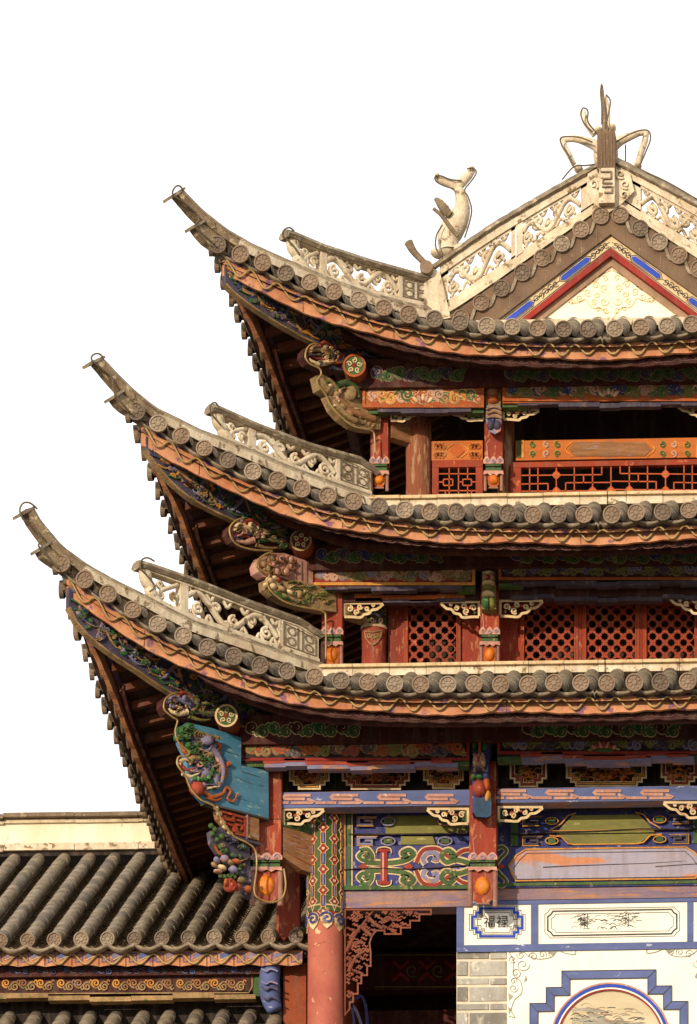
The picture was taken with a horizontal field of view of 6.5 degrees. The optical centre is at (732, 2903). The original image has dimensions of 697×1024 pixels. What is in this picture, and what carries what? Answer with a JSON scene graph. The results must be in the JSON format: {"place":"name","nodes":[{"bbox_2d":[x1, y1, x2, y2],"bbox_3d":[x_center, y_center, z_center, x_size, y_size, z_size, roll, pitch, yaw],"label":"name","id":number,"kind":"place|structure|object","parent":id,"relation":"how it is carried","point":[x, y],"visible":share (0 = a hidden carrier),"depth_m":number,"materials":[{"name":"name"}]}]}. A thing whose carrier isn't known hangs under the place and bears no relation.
{"place":"outdoors","nodes":[
{"label":"outdoors","id":0,"kind":"place"},
{"bbox_2d":[0,0,696,813],"label":"sky","id":1,"kind":"structure","parent":0,"point":[333,122],"materials":[{"name":"white"}]},
{"bbox_3d":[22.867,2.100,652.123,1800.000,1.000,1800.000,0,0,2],"label":"ground","id":2,"kind":"structure","parent":0,"visible":0},
{"bbox_2d":[0,811,307,1023],"bbox_3d":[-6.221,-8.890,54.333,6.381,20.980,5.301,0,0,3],"label":"side hall","id":3,"kind":"structure","parent":2,"relation":"on","point":[85,887],"depth_m":53.37,"materials":[{"name":"tile"}]},
{"bbox_2d":[0,952,301,965],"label":"rope light","id":4,"kind":"object","parent":3,"relation":"attached to","point":[150,955],"visible":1,"depth_m":52.95,"materials":[{"name":"beige plastic"}]},
{"bbox_2d":[12,131,696,1023],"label":"gate tower","id":5,"kind":"structure","parent":2,"relation":"on","point":[506,863],"depth_m":52.59,"materials":[{"name":"wood"}]},
{"bbox_2d":[19,501,58,568],"bbox_3d":[-5.788,-19.755,50.851,0.384,0.498,0.016,0,0,-38],"label":"light wire","id":6,"kind":"object","parent":5,"relation":"attached to","point":[37,532],"visible":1,"depth_m":50.83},
{"bbox_2d":[90,353,130,412],"bbox_3d":[-5.233,-21.204,51.282,0.395,0.430,0.016,0,0,-38],"label":"light wire","id":7,"kind":"object","parent":5,"relation":"attached to","point":[111,377],"visible":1,"depth_m":51.28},
{"bbox_2d":[63,583,182,882],"bbox_3d":[-5.178,-18.937,53.946,0.270,1.046,5.702,0,0,6],"label":"rope light","id":8,"kind":"object","parent":5,"relation":"attached to","point":[149,798],"visible":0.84,"depth_m":53.32,"materials":[{"name":"metal"}]},
{"bbox_2d":[139,557,155,591],"bbox_3d":[-4.945,-19.673,51.506,0.157,0.293,0.016,0,0,-38],"label":"light wire","id":9,"kind":"object","parent":5,"relation":"attached to","point":[148,577],"visible":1,"depth_m":51.51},
{"bbox_2d":[138,429,217,623],"bbox_3d":[-4.627,-20.475,54.159,0.275,0.912,5.219,0,0,6],"label":"rope light","id":10,"kind":"object","parent":5,"relation":"attached to","point":[181,532],"visible":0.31,"depth_m":52.39,"materials":[{"name":"metal"}]},
{"bbox_2d":[172,185,215,245],"bbox_3d":[-4.580,-22.838,51.790,0.439,0.421,0.016,0,0,-38],"label":"light wire","id":11,"kind":"object","parent":5,"relation":"attached to","point":[196,213],"visible":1,"depth_m":51.79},
{"bbox_2d":[209,402,220,425],"bbox_3d":[-4.407,-21.205,51.924,0.121,0.192,0.016,0,0,-38],"label":"light wire","id":12,"kind":"object","parent":5,"relation":"attached to","point":[214,417],"visible":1,"depth_m":51.91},
{"bbox_2d":[163,692,286,902],"bbox_3d":[-4.330,-17.945,51.991,1.252,1.607,0.017,0,0,-38],"label":"rope light","id":13,"kind":"object","parent":5,"relation":"attached to","point":[203,801],"visible":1,"depth_m":51.94,"materials":[{"name":"beige plastic"}]},
{"bbox_2d":[219,262,298,456],"bbox_3d":[-4.024,-22.189,54.402,0.296,0.755,4.692,0,0,5],"label":"rope light","id":14,"kind":"object","parent":5,"relation":"attached to","point":[269,375],"visible":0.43,"depth_m":53.28,"materials":[{"name":"metal"}]},
{"bbox_2d":[229,517,326,659],"bbox_3d":[-3.903,-19.878,52.322,1.006,1.024,0.017,0,0,-38],"label":"rope light","id":15,"kind":"object","parent":5,"relation":"attached to","point":[257,561],"visible":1,"depth_m":52.26,"materials":[{"name":"beige plastic"}]},
{"bbox_2d":[282,227,299,255],"bbox_3d":[-3.796,-22.883,52.400,0.189,0.224,0.016,0,0,-38],"label":"light wire","id":16,"kind":"object","parent":5,"relation":"attached to","point":[290,242],"visible":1,"depth_m":52.39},
{"bbox_2d":[304,343,375,453],"bbox_3d":[-3.394,-21.667,52.719,0.744,0.795,0.017,0,0,-38],"label":"rope light","id":17,"kind":"object","parent":5,"relation":"attached to","point":[326,396],"visible":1,"depth_m":52.63,"materials":[{"name":"beige plastic"}]},
{"bbox_2d":[69,580,696,711],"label":"rope light","id":18,"kind":"object","parent":5,"relation":"attached to","point":[398,698],"visible":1,"depth_m":51.24,"materials":[{"name":"beige plastic"}]},
{"bbox_2d":[144,427,696,541],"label":"rope light","id":19,"kind":"object","parent":5,"relation":"attached to","point":[440,528],"visible":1,"depth_m":51.70,"materials":[{"name":"beige plastic"}]},
{"bbox_2d":[404,605,460,662],"bbox_3d":[-2.613,-19.684,53.026,0.496,0.674,0.076,0,0,2],"label":"lattice window","id":20,"kind":"structure","parent":5,"relation":"in","point":[407,609],"depth_m":53.01,"materials":[{"name":"red wood"}]},
{"bbox_2d":[430,166,474,258],"bbox_3d":[-2.447,-23.546,53.356,0.390,0.790,0.244,0,0,-13],"label":"fish sculpture","id":21,"kind":"object","parent":5,"relation":"on","point":[455,219],"visible":1,"depth_m":53.30,"materials":[{"name":"paint"}]},
{"bbox_2d":[434,167,476,254],"bbox_3d":[-2.427,-23.518,53.272,0.377,0.798,0.082,0,0,3],"label":"light wire","id":22,"kind":"object","parent":21,"relation":"attached to","point":[436,181],"visible":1,"depth_m":53.30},
{"bbox_2d":[432,460,482,494],"bbox_3d":[-2.403,-21.138,53.227,0.442,0.352,0.063,0,0,2],"label":"railing","id":23,"kind":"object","parent":5,"relation":"in","point":[437,465],"depth_m":53.20,"materials":[{"name":"red wood"}]},
{"bbox_2d":[225,259,696,356],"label":"rope light","id":24,"kind":"object","parent":5,"relation":"attached to","point":[466,338],"visible":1,"depth_m":52.21,"materials":[{"name":"beige plastic"}]},
{"bbox_2d":[520,602,578,660],"bbox_3d":[-1.595,-19.667,52.982,0.510,0.673,0.076,0,0,2],"label":"lattice window","id":25,"kind":"structure","parent":5,"relation":"in","point":[575,611],"depth_m":52.97,"materials":[{"name":"red wood"}]},
{"bbox_2d":[511,459,696,492],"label":"railing","id":26,"kind":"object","parent":5,"relation":"in","point":[516,467],"depth_m":53.15,"materials":[{"name":"red wood"}]},
{"bbox_2d":[561,85,648,172],"bbox_3d":[-1.121,-24.288,53.404,0.780,0.759,0.192,0,0,3],"label":"beast sculpture","id":27,"kind":"object","parent":5,"relation":"on","point":[607,126],"visible":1,"depth_m":53.36,"materials":[{"name":"paint"}]},
{"bbox_2d":[582,604,639,659],"bbox_3d":[-1.060,-19.659,52.959,0.500,0.673,0.076,0,0,2],"label":"lattice window","id":28,"kind":"structure","parent":5,"relation":"in","point":[585,608],"depth_m":52.94,"materials":[{"name":"red wood"}]},
{"bbox_2d":[559,84,696,199],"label":"light wire","id":29,"kind":"object","parent":5,"relation":"attached to","point":[573,166],"visible":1,"depth_m":53.27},
{"bbox_2d":[642,602,696,659],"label":"lattice window","id":30,"kind":"structure","parent":5,"relation":"in","point":[645,636],"depth_m":52.92,"materials":[{"name":"red wood"}]}
]}

